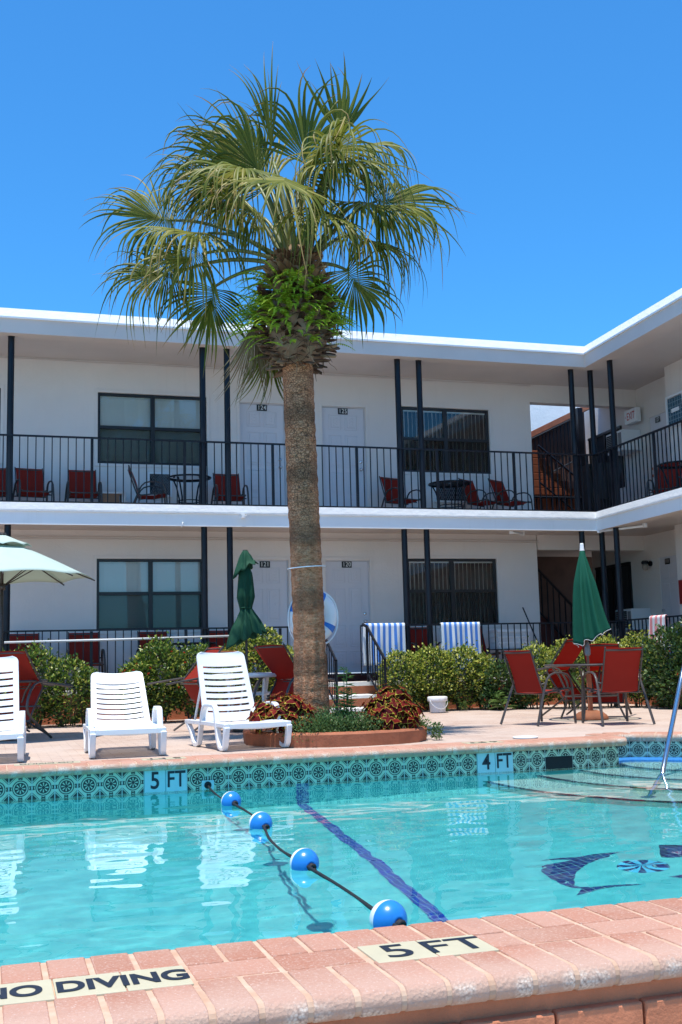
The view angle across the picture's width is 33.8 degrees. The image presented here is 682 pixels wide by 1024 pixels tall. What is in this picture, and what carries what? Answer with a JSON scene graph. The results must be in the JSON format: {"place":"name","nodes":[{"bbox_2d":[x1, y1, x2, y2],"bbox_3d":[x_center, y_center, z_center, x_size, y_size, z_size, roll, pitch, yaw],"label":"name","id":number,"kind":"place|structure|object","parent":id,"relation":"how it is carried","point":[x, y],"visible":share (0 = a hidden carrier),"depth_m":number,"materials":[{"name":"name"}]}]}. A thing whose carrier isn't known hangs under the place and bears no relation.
{"place":"outdoors","nodes":[
{"label":"outdoors","id":0,"kind":"place"},
{"bbox_2d":[0,761,681,966],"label":"water","id":1,"kind":"structure","parent":0,"point":[85,877],"depth_m":6.66,"materials":[{"name":"teal liquid"}]},
{"bbox_2d":[0,732,681,1023],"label":"swimming pool","id":2,"kind":"structure","parent":0,"point":[619,963],"depth_m":3.26,"materials":[{"name":"paint"}]},
{"bbox_2d":[207,785,407,927],"bbox_3d":[-0.382,2.084,7.095,0.214,0.167,6.836,0,-8,-14],"label":"float rope","id":3,"kind":"object","parent":2,"relation":"attached to","point":[384,913],"visible":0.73,"depth_m":6.23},
{"bbox_2d":[660,667,681,772],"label":"grab rail","id":4,"kind":"object","parent":2,"relation":"attached to","point":[671,728],"visible":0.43,"depth_m":11.07,"materials":[{"name":"silver metal"}]},
{"bbox_2d":[0,703,681,764],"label":"pool deck","id":5,"kind":"structure","parent":0,"point":[64,743],"depth_m":13.42,"materials":[{"name":"beige concrete"}]},
{"bbox_2d":[0,656,25,761],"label":"sun lounger","id":6,"kind":"object","parent":5,"relation":"on","point":[15,728],"visible":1,"depth_m":11.33,"materials":[{"name":"white plastic"}]},
{"bbox_2d":[2,679,47,702],"bbox_3d":[-4.227,2.458,13.926,1.138,0.730,1.138,1,-8,-17],"label":"glass table","id":7,"kind":"object","parent":5,"relation":"on","point":[28,686],"visible":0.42,"depth_m":13.74,"materials":[{"name":"brown metal"}]},
{"bbox_2d":[0,649,70,737],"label":"red chair","id":8,"kind":"object","parent":5,"relation":"on","point":[28,705],"visible":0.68,"depth_m":13.69,"materials":[{"name":"fabric"}]},
{"bbox_2d":[2,682,72,732],"bbox_3d":[-4.238,2.386,14.867,0.954,0.726,0.703,37,-27,-26],"label":"red chair","id":9,"kind":"object","parent":5,"relation":"on","point":[33,725],"visible":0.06,"depth_m":14.87,"materials":[{"name":"fabric"}]},
{"bbox_2d":[0,532,94,740],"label":"open umbrella","id":10,"kind":"object","parent":5,"relation":"on","point":[19,563],"visible":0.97,"depth_m":14.02,"materials":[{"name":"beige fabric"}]},
{"bbox_2d":[2,637,99,727],"bbox_3d":[-4.627,2.544,16.673,2.186,1.361,1.103,1,-8,-17],"label":"hedge","id":11,"kind":"object","parent":5,"relation":"on","point":[81,687],"visible":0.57,"depth_m":16.63,"materials":[{"name":"green plant"}]},
{"bbox_2d":[83,671,166,757],"bbox_3d":[-2.231,2.039,11.444,0.726,0.815,1.447,1,-8,-16],"label":"sun lounger","id":12,"kind":"object","parent":5,"relation":"on","point":[94,727],"visible":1,"depth_m":11.66,"materials":[{"name":"white plastic"}]},
{"bbox_2d":[114,630,233,721],"bbox_3d":[-2.534,2.526,17.307,1.922,1.427,1.092,1,-8,-17],"label":"hedge","id":13,"kind":"object","parent":5,"relation":"on","point":[174,694],"visible":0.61,"depth_m":17.07,"materials":[{"name":"green plant"}]},
{"bbox_2d":[147,646,226,730],"bbox_3d":[-1.834,2.280,14.527,0.954,0.726,0.703,-32,9,-30],"label":"red chair","id":14,"kind":"object","parent":5,"relation":"on","point":[192,688],"visible":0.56,"depth_m":14.55,"materials":[{"name":"fabric"}]},
{"bbox_2d":[219,644,255,684],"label":"shrub","id":15,"kind":"object","parent":5,"relation":"on","point":[226,651],"visible":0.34,"depth_m":18.09,"materials":[{"name":"plant"}]},
{"bbox_2d":[185,651,291,750],"bbox_3d":[-1.113,1.976,11.906,0.726,1.004,1.330,2,-8,-25],"label":"sun lounger","id":16,"kind":"object","parent":5,"relation":"on","point":[216,720],"visible":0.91,"depth_m":12.13,"materials":[{"name":"white plastic"}]},
{"bbox_2d":[211,672,275,729],"bbox_3d":[-1.203,2.454,14.509,0.970,0.735,0.970,1,-8,-17],"label":"white table","id":17,"kind":"object","parent":5,"relation":"on","point":[264,693],"visible":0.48,"depth_m":14.28,"materials":[{"name":"plastic"}]},
{"bbox_2d":[226,550,266,731],"bbox_3d":[-1.224,1.656,14.617,0.537,2.340,0.545,1,-8,-17],"label":"closed umbrella","id":18,"kind":"object","parent":5,"relation":"on","point":[247,624],"visible":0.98,"depth_m":14.60,"materials":[{"name":"green fabric"}]},
{"bbox_2d":[230,624,293,710],"bbox_3d":[-1.200,2.510,17.799,1.231,1.487,0.853,1,-8,-17],"label":"shrub","id":19,"kind":"object","parent":5,"relation":"on","point":[259,640],"visible":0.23,"depth_m":17.68,"materials":[{"name":"green plant"}]},
{"bbox_2d":[253,646,286,697],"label":"red chair","id":20,"kind":"object","parent":5,"relation":"on","point":[255,648],"visible":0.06,"depth_m":15.24,"materials":[{"name":"metal"}]},
{"bbox_2d":[253,643,334,707],"bbox_3d":[-0.721,2.192,14.071,0.703,0.726,0.954,-8,-40,41],"label":"red chair","id":21,"kind":"object","parent":5,"relation":"on","point":[278,661],"visible":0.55,"depth_m":14.10,"materials":[{"name":"fabric"}]},
{"bbox_2d":[243,724,426,747],"bbox_3d":[-0.096,2.443,12.342,1.964,0.147,1.884,1,-8,-17],"label":"planter","id":22,"kind":"object","parent":5,"relation":"on","point":[268,737],"visible":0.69,"depth_m":11.54,"materials":[{"name":"ceramic"}]},
{"bbox_2d":[82,45,472,732],"bbox_3d":[-0.462,-1.678,13.112,4.006,8.315,3.658,6,-10,-43],"label":"palm tree","id":23,"kind":"object","parent":22,"relation":"in","point":[226,175],"visible":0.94,"depth_m":12.96,"materials":[{"name":"green plant"}]},
{"bbox_2d":[224,258,360,364],"bbox_3d":[-0.571,-2.235,12.826,1.500,1.095,1.445,1,-8,-17],"label":"fern","id":24,"kind":"object","parent":23,"relation":"attached to","point":[250,309],"visible":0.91,"depth_m":12.48,"materials":[{"name":"green plant"}]},
{"bbox_2d":[287,565,325,569],"bbox_3d":[-0.399,0.748,12.525,0.436,0.274,0.554,1,-8,-17],"label":"cord","id":25,"kind":"object","parent":23,"relation":"attached to","point":[305,566],"visible":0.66,"depth_m":12.31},
{"bbox_2d":[288,591,337,643],"bbox_3d":[-0.324,1.216,12.802,0.655,0.657,0.182,3,-9,-28],"label":"life ring","id":26,"kind":"object","parent":25,"relation":"hanging from","point":[330,613],"visible":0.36,"depth_m":12.83,"materials":[{"name":"white plastic"}]},
{"bbox_2d":[246,691,315,733],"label":"coleus plant","id":27,"kind":"object","parent":22,"relation":"in","point":[292,707],"visible":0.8,"depth_m":11.76,"materials":[{"name":"red plant"}]},
{"bbox_2d":[332,667,360,728],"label":"milkweed","id":28,"kind":"object","parent":22,"relation":"in","point":[347,702],"visible":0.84,"depth_m":11.81,"materials":[{"name":"green plant"}]},
{"bbox_2d":[277,703,443,741],"bbox_3d":[0.170,2.249,11.954,1.908,0.426,0.835,1,-8,-17],"label":"ground cover","id":29,"kind":"object","parent":22,"relation":"in","point":[329,724],"visible":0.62,"depth_m":11.67,"materials":[{"name":"green plant"}]},
{"bbox_2d":[360,683,423,729],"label":"coleus plant","id":30,"kind":"object","parent":22,"relation":"in","point":[395,708],"visible":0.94,"depth_m":11.84,"materials":[{"name":"red plant"}]},
{"bbox_2d":[0,288,681,724],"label":"motel building","id":31,"kind":"structure","parent":5,"relation":"on","point":[106,402],"depth_m":20.16,"materials":[{"name":"white paint"}]},
{"bbox_2d":[0,384,3,463],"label":"window","id":32,"kind":"structure","parent":31,"relation":"in","point":[1,385],"depth_m":19.14,"materials":[{"name":"white metal"}]},
{"bbox_2d":[0,468,5,496],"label":"red chair","id":33,"kind":"object","parent":31,"relation":"on","point":[4,482],"visible":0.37,"depth_m":18.67,"materials":[{"name":"fabric"}]},
{"bbox_2d":[9,633,44,676],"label":"red chair","id":34,"kind":"object","parent":31,"relation":"on","point":[21,637],"visible":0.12,"depth_m":18.50,"materials":[{"name":"fabric"}]},
{"bbox_2d":[13,467,54,500],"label":"red chair","id":35,"kind":"object","parent":31,"relation":"on","point":[31,482],"visible":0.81,"depth_m":18.74,"materials":[{"name":"fabric"}]},
{"bbox_2d":[64,470,102,501],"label":"red chair","id":36,"kind":"object","parent":31,"relation":"on","point":[71,490],"visible":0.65,"depth_m":19.02,"materials":[{"name":"fabric"}]},
{"bbox_2d":[63,632,105,689],"bbox_3d":[-4.218,2.443,18.489,0.703,0.954,0.726,1,-8,-17],"label":"red chair","id":37,"kind":"object","parent":31,"relation":"on","point":[79,647],"visible":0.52,"depth_m":18.71,"materials":[{"name":"fabric"}]},
{"bbox_2d":[100,492,125,501],"bbox_3d":[-3.916,-0.088,19.194,0.420,0.470,0.340,1,-8,-17],"label":"wooden box","id":38,"kind":"object","parent":31,"relation":"on","point":[111,496],"visible":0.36,"depth_m":19.07,"materials":[{"name":"brown wood"}]},
{"bbox_2d":[4,635,228,643],"bbox_3d":[-3.505,2.022,17.837,3.540,0.073,0.048,1,-8,-17],"label":"pool pole","id":39,"kind":"object","parent":31,"relation":"hanging from","point":[114,639],"visible":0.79,"depth_m":17.76,"materials":[{"name":"metal"}]},
{"bbox_2d":[93,555,201,633],"bbox_3d":[-3.321,1.440,19.566,1.965,1.350,0.146,1,-8,-17],"label":"window","id":40,"kind":"structure","parent":31,"relation":"in","point":[130,592],"depth_m":19.57,"materials":[{"name":"glass"}]},
{"bbox_2d":[128,465,167,502],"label":"red chair","id":41,"kind":"object","parent":31,"relation":"on","point":[149,496],"visible":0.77,"depth_m":18.91,"materials":[{"name":"fabric"}]},
{"bbox_2d":[94,389,209,468],"bbox_3d":[-3.351,-1.456,19.962,2.035,1.375,0.146,1,-8,-17],"label":"window","id":42,"kind":"structure","parent":31,"relation":"in","point":[120,415],"depth_m":19.96,"materials":[{"name":"black glass"}]},
{"bbox_2d":[135,630,173,662],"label":"red chair","id":43,"kind":"object","parent":31,"relation":"on","point":[144,635],"visible":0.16,"depth_m":19.12,"materials":[{"name":"fabric"}]},
{"bbox_2d":[148,472,171,496],"bbox_3d":[-3.193,-0.482,19.783,0.420,0.430,0.059,1,-8,-17],"label":"air conditioner","id":44,"kind":"object","parent":31,"relation":"attached to","point":[165,475],"visible":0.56,"depth_m":19.77,"materials":[{"name":"white plastic"}]},
{"bbox_2d":[167,474,210,503],"bbox_3d":[-2.603,-0.238,19.258,0.758,0.728,0.758,1,-8,-17],"label":"round table","id":45,"kind":"object","parent":31,"relation":"on","point":[173,478],"visible":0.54,"depth_m":19.31,"materials":[{"name":"black metal"}]},
{"bbox_2d":[172,642,215,649],"bbox_3d":[-2.465,2.567,18.908,0.758,0.728,0.758,1,-8,-17],"label":"round table","id":46,"kind":"object","parent":31,"relation":"on","point":[195,643],"visible":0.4,"depth_m":18.71,"materials":[{"name":"black metal"}]},
{"bbox_2d":[209,630,239,679],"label":"red chair","id":47,"kind":"object","parent":31,"relation":"on","point":[219,641],"visible":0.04,"depth_m":19.47,"materials":[{"name":"fabric"}]},
{"bbox_2d":[211,473,249,504],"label":"red chair","id":48,"kind":"object","parent":31,"relation":"on","point":[218,489],"visible":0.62,"depth_m":19.76,"materials":[{"name":"fabric"}]},
{"bbox_2d":[238,514,249,517],"bbox_3d":[-1.626,0.074,18.664,0.200,0.075,0.123,1,-8,-17],"label":"floodlight","id":49,"kind":"object","parent":31,"relation":"attached to","point":[243,516],"visible":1,"depth_m":18.64,"materials":[{"name":"white plastic"}]},
{"bbox_2d":[236,399,286,504],"bbox_3d":[-1.425,-0.858,20.467,0.970,2.405,0.140,1,-8,-17],"label":"door","id":50,"kind":"structure","parent":31,"relation":"in","point":[264,425],"depth_m":20.51,"materials":[{"name":"white paint"}]},
{"bbox_2d":[241,557,292,683],"bbox_3d":[-1.301,1.955,19.958,0.970,2.350,0.430,1,-8,-17],"label":"door","id":51,"kind":"structure","parent":31,"relation":"in","point":[272,601],"depth_m":20.21,"materials":[{"name":"white paint"}]},
{"bbox_2d":[319,403,370,506],"bbox_3d":[0.063,-0.834,20.933,0.970,2.405,0.140,1,-8,-17],"label":"door","id":52,"kind":"structure","parent":31,"relation":"in","point":[343,425],"depth_m":20.98,"materials":[{"name":"white paint"}]},
{"bbox_2d":[322,557,378,680],"bbox_3d":[0.178,1.979,20.421,0.970,2.350,0.430,1,-8,-17],"label":"door","id":53,"kind":"structure","parent":31,"relation":"in","point":[346,579],"depth_m":20.60,"materials":[{"name":"white paint"}]},
{"bbox_2d":[362,623,405,664],"bbox_3d":[0.734,2.259,19.216,0.780,0.710,0.105,1,-8,-17],"label":"towel","id":54,"kind":"object","parent":31,"relation":"hanging from","point":[388,636],"visible":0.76,"depth_m":19.21,"materials":[{"name":"blue fabric"}]},
{"bbox_2d":[379,476,419,506],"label":"red chair","id":55,"kind":"object","parent":31,"relation":"on","point":[394,490],"visible":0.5,"depth_m":20.61,"materials":[{"name":"fabric"}]},
{"bbox_2d":[402,627,440,678],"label":"red chair","id":56,"kind":"object","parent":31,"relation":"on","point":[418,635],"visible":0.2,"depth_m":20.55,"materials":[{"name":"fabric"}]},
{"bbox_2d":[401,403,493,476],"bbox_3d":[2.012,-1.369,21.647,1.930,1.375,0.159,1,-8,-17],"label":"window","id":57,"kind":"structure","parent":31,"relation":"in","point":[437,408],"depth_m":21.67,"materials":[{"name":"black glass"}]},
{"bbox_2d":[428,480,469,507],"bbox_3d":[2.012,-0.171,20.649,0.798,0.728,0.798,1,-8,-17],"label":"round table","id":58,"kind":"object","parent":31,"relation":"on","point":[454,483],"visible":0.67,"depth_m":20.69,"materials":[{"name":"black metal"}]},
{"bbox_2d":[433,483,466,502],"bbox_3d":[2.090,-0.362,21.430,0.670,0.360,0.059,1,-8,-17],"label":"air conditioner","id":59,"kind":"object","parent":31,"relation":"attached to","point":[448,494],"visible":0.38,"depth_m":21.40,"materials":[{"name":"white plastic"}]},
{"bbox_2d":[408,556,501,628],"bbox_3d":[2.109,1.518,21.272,1.940,1.370,0.159,1,-8,-17],"label":"window","id":60,"kind":"structure","parent":31,"relation":"in","point":[479,559],"depth_m":21.32,"materials":[{"name":"black glass"}]},
{"bbox_2d":[440,622,480,669],"bbox_3d":[2.100,2.348,19.634,0.754,0.835,0.104,1,-8,-17],"label":"towel","id":61,"kind":"object","parent":31,"relation":"hanging from","point":[452,634],"visible":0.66,"depth_m":19.63,"materials":[{"name":"blue fabric"}]},
{"bbox_2d":[458,478,502,508],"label":"red chair","id":62,"kind":"object","parent":31,"relation":"on","point":[473,496],"visible":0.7,"depth_m":21.02,"materials":[{"name":"fabric"}]},
{"bbox_2d":[456,626,504,674],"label":"red chair","id":63,"kind":"object","parent":31,"relation":"on","point":[484,649],"visible":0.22,"depth_m":20.84,"materials":[{"name":"fabric"}]},
{"bbox_2d":[486,648,532,664],"bbox_3d":[3.093,2.753,20.527,0.720,0.498,0.440,1,-8,-17],"label":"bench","id":64,"kind":"object","parent":31,"relation":"on","point":[501,649],"visible":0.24,"depth_m":20.29,"materials":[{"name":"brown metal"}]},
{"bbox_2d":[488,478,532,509],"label":"red chair","id":65,"kind":"object","parent":31,"relation":"on","point":[499,491],"visible":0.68,"depth_m":21.20,"materials":[{"name":"fabric"}]},
{"bbox_2d":[509,531,524,535],"bbox_3d":[3.228,0.377,20.602,0.080,0.099,0.625,-6,-9,31],"label":"tube lamp","id":66,"kind":"object","parent":31,"relation":"attached to","point":[521,533],"visible":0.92,"depth_m":20.65,"materials":[{"name":"paint"}]},
{"bbox_2d":[581,458,620,510],"bbox_3d":[5.097,-0.393,21.928,0.775,1.340,0.479,1,-8,-17],"label":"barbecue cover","id":67,"kind":"object","parent":31,"relation":"on","point":[591,487],"visible":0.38,"depth_m":21.79,"materials":[{"name":"black fabric"}]},
{"bbox_2d":[588,425,624,487],"bbox_3d":[5.696,-1.074,24.140,0.047,1.300,1.450,1,-8,-15],"label":"window","id":68,"kind":"structure","parent":31,"relation":"in","point":[601,438],"depth_m":24.26,"materials":[{"name":"black glass"}]},
{"bbox_2d":[595,562,633,622],"bbox_3d":[5.773,1.732,23.745,0.047,1.230,1.500,1,-8,-15],"label":"window","id":69,"kind":"structure","parent":31,"relation":"in","point":[626,573],"depth_m":23.71,"materials":[{"name":"black glass"}]},
{"bbox_2d":[597,523,646,532],"bbox_3d":[5.042,0.289,20.171,0.070,0.109,1.200,3,-9,-31],"label":"tube lamp","id":70,"kind":"object","parent":31,"relation":"attached to","point":[644,525],"visible":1,"depth_m":20.04,"materials":[{"name":"paint"}]},
{"bbox_2d":[606,429,640,455],"bbox_3d":[5.786,-1.418,23.007,0.432,0.420,0.680,1,-8,-15],"label":"air conditioner","id":71,"kind":"object","parent":31,"relation":"attached to","point":[624,435],"visible":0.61,"depth_m":22.71,"materials":[{"name":"white plastic"}]},
{"bbox_2d":[624,407,640,425],"bbox_3d":[5.965,-1.945,22.830,0.203,0.290,0.450,1,-8,-15],"label":"exit sign","id":72,"kind":"object","parent":31,"relation":"attached to","point":[632,416],"visible":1,"depth_m":22.70,"materials":[{"name":"white plastic"}]},
{"bbox_2d":[615,608,650,630],"bbox_3d":[5.869,2.164,22.563,0.432,0.420,0.680,1,-8,-15],"label":"air conditioner","id":73,"kind":"object","parent":31,"relation":"attached to","point":[634,613],"visible":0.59,"depth_m":22.26,"materials":[{"name":"white plastic"}]},
{"bbox_2d":[641,560,652,570],"bbox_3d":[6.072,1.064,22.299,0.215,0.200,0.146,1,-8,-15],"label":"wall lamp","id":74,"kind":"object","parent":31,"relation":"attached to","point":[645,563],"visible":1,"depth_m":22.25,"materials":[{"name":"black metal"}]},
{"bbox_2d":[648,614,668,647],"bbox_3d":[5.288,1.988,18.680,0.104,0.540,0.518,1,-8,-15],"label":"towel","id":75,"kind":"object","parent":31,"relation":"hanging from","point":[657,619],"visible":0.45,"depth_m":18.73,"materials":[{"name":"white fabric"}]},
{"bbox_2d":[648,409,669,484],"bbox_3d":[6.261,-0.899,21.907,0.079,2.160,0.830,1,-8,-15],"label":"door","id":76,"kind":"structure","parent":31,"relation":"in","point":[657,420],"depth_m":22.04,"materials":[{"name":"white paint"}]},
{"bbox_2d":[646,467,681,496],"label":"red chair","id":77,"kind":"object","parent":31,"relation":"on","point":[670,480],"visible":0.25,"depth_m":20.24,"materials":[{"name":"fabric"}]},
{"bbox_2d":[657,552,680,660],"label":"door","id":78,"kind":"structure","parent":31,"relation":"in","point":[667,563],"depth_m":21.63,"materials":[{"name":"white paint"}]},
{"bbox_2d":[657,460,681,488],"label":"round table","id":79,"kind":"object","parent":31,"relation":"on","point":[669,465],"visible":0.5,"depth_m":19.34,"materials":[{"name":"black metal"}]},
{"bbox_2d":[665,391,681,428],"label":"window","id":80,"kind":"structure","parent":31,"relation":"in","point":[673,408],"depth_m":20.80,"materials":[{"name":"blue glass"}]},
{"bbox_2d":[678,580,681,603],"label":"fire cabinet","id":81,"kind":"object","parent":31,"relation":"attached to","point":[680,589],"visible":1,"depth_m":20.55,"materials":[{"name":"red metal"}]},
{"bbox_2d":[427,696,447,712],"bbox_3d":[1.553,3.095,18.061,0.326,0.251,0.319,1,-8,-17],"label":"bucket","id":82,"kind":"object","parent":5,"relation":"on","point":[437,704],"visible":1,"depth_m":17.94,"materials":[{"name":"white plastic"}]},
{"bbox_2d":[376,636,500,709],"bbox_3d":[1.610,2.714,18.831,2.230,1.235,1.180,1,-8,-17],"label":"hedge","id":83,"kind":"object","parent":5,"relation":"on","point":[446,681],"visible":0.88,"depth_m":18.64,"materials":[{"name":"green plant"}]},
{"bbox_2d":[458,700,466,709],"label":"weed","id":84,"kind":"object","parent":5,"relation":"on","point":[465,707],"visible":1,"depth_m":18.35,"materials":[{"name":"green plant"}]},
{"bbox_2d":[478,658,535,709],"bbox_3d":[2.751,2.876,18.642,1.034,0.902,0.663,1,-8,-17],"label":"shrub","id":85,"kind":"object","parent":5,"relation":"on","point":[504,687],"visible":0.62,"depth_m":18.51,"materials":[{"name":"green plant"}]},
{"bbox_2d":[513,736,537,738],"bbox_3d":[1.971,2.407,12.003,0.270,0.014,0.270,1,-8,-17],"label":"skimmer lid","id":86,"kind":"object","parent":5,"relation":"on","point":[523,737],"visible":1,"depth_m":11.91,"materials":[{"name":"white plastic"}]},
{"bbox_2d":[500,649,576,725],"bbox_3d":[2.522,2.239,14.418,0.726,0.954,0.703,4,-9,-35],"label":"red chair","id":87,"kind":"object","parent":5,"relation":"on","point":[524,671],"visible":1,"depth_m":14.31,"materials":[{"name":"fabric"}]},
{"bbox_2d":[537,638,593,715],"bbox_3d":[3.155,2.320,15.780,0.703,0.726,0.954,5,-40,-42],"label":"red chair","id":88,"kind":"object","parent":5,"relation":"on","point":[569,653],"visible":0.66,"depth_m":15.74,"materials":[{"name":"fabric"}]},
{"bbox_2d":[544,663,625,720],"bbox_3d":[3.388,2.424,15.177,1.238,0.745,1.238,1,-8,-17],"label":"glass table","id":89,"kind":"object","parent":5,"relation":"on","point":[578,665],"visible":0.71,"depth_m":14.96,"materials":[{"name":"brown metal"}]},
{"bbox_2d":[508,624,666,707],"bbox_3d":[4.080,2.555,18.566,2.750,1.350,1.131,-4,-8,16],"label":"hedge","id":90,"kind":"object","parent":5,"relation":"on","point":[547,655],"visible":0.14,"depth_m":18.45,"materials":[{"name":"green plant"}]},
{"bbox_2d":[573,543,610,719],"bbox_3d":[3.393,1.608,15.285,0.562,2.379,0.512,4,-9,-36],"label":"closed umbrella","id":91,"kind":"object","parent":5,"relation":"on","point":[590,622],"visible":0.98,"depth_m":15.20,"materials":[{"name":"green fabric"}]},
{"bbox_2d":[582,642,631,714],"bbox_3d":[3.696,2.337,15.723,0.703,0.726,0.954,-4,-30,19],"label":"red chair","id":92,"kind":"object","parent":5,"relation":"on","point":[597,654],"visible":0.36,"depth_m":15.64,"materials":[{"name":"fabric"}]},
{"bbox_2d":[581,646,655,725],"bbox_3d":[3.423,2.166,14.040,0.703,0.954,0.726,0,-8,-11],"label":"red chair","id":93,"kind":"object","parent":5,"relation":"on","point":[621,672],"visible":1,"depth_m":13.85,"materials":[{"name":"fabric"}]},
{"bbox_2d":[639,617,681,708],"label":"shrub","id":94,"kind":"object","parent":5,"relation":"on","point":[665,695],"visible":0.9,"depth_m":17.58,"materials":[{"name":"green plant"}]},
{"bbox_2d":[0,0,681,345],"label":"sky","id":95,"kind":"structure","parent":0,"point":[555,124],"materials":[{"name":"blue"}]},
{"bbox_2d":[489,690,516,709],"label":"shrub","id":96,"kind":"object","parent":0,"point":[494,701],"visible":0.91,"depth_m":18.26,"materials":[{"name":"green plant"}]},
{"bbox_2d":[487,629,530,648],"bbox_3d":[3.082,2.331,20.583,0.672,0.350,0.452,1,-8,-17],"label":"laundry basket","id":97,"kind":"object","parent":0,"point":[511,637],"visible":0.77,"depth_m":20.41,"materials":[{"name":"white plastic"}]},
{"bbox_2d":[522,607,546,674],"bbox_3d":[3.661,2.378,20.723,0.570,1.265,0.168,-3,-8,8],"label":"broom","id":98,"kind":"object","parent":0,"point":[531,627],"visible":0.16,"depth_m":20.81,"materials":[{"name":"black metal"}]},
{"bbox_2d":[543,645,586,708],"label":"shrub","id":99,"kind":"object","parent":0,"point":[573,674],"visible":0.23,"depth_m":17.95,"materials":[{"name":"green plant"}]},
{"label":"ground","id":100,"kind":"structure","parent":0,"visible":0},
{"bbox_2d":[340,405,579,673],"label":"white wall","id":101,"kind":"structure","parent":100,"relation":"on","point":[541,415],"depth_m":28.98,"materials":[{"name":"white paint"}]}
]}

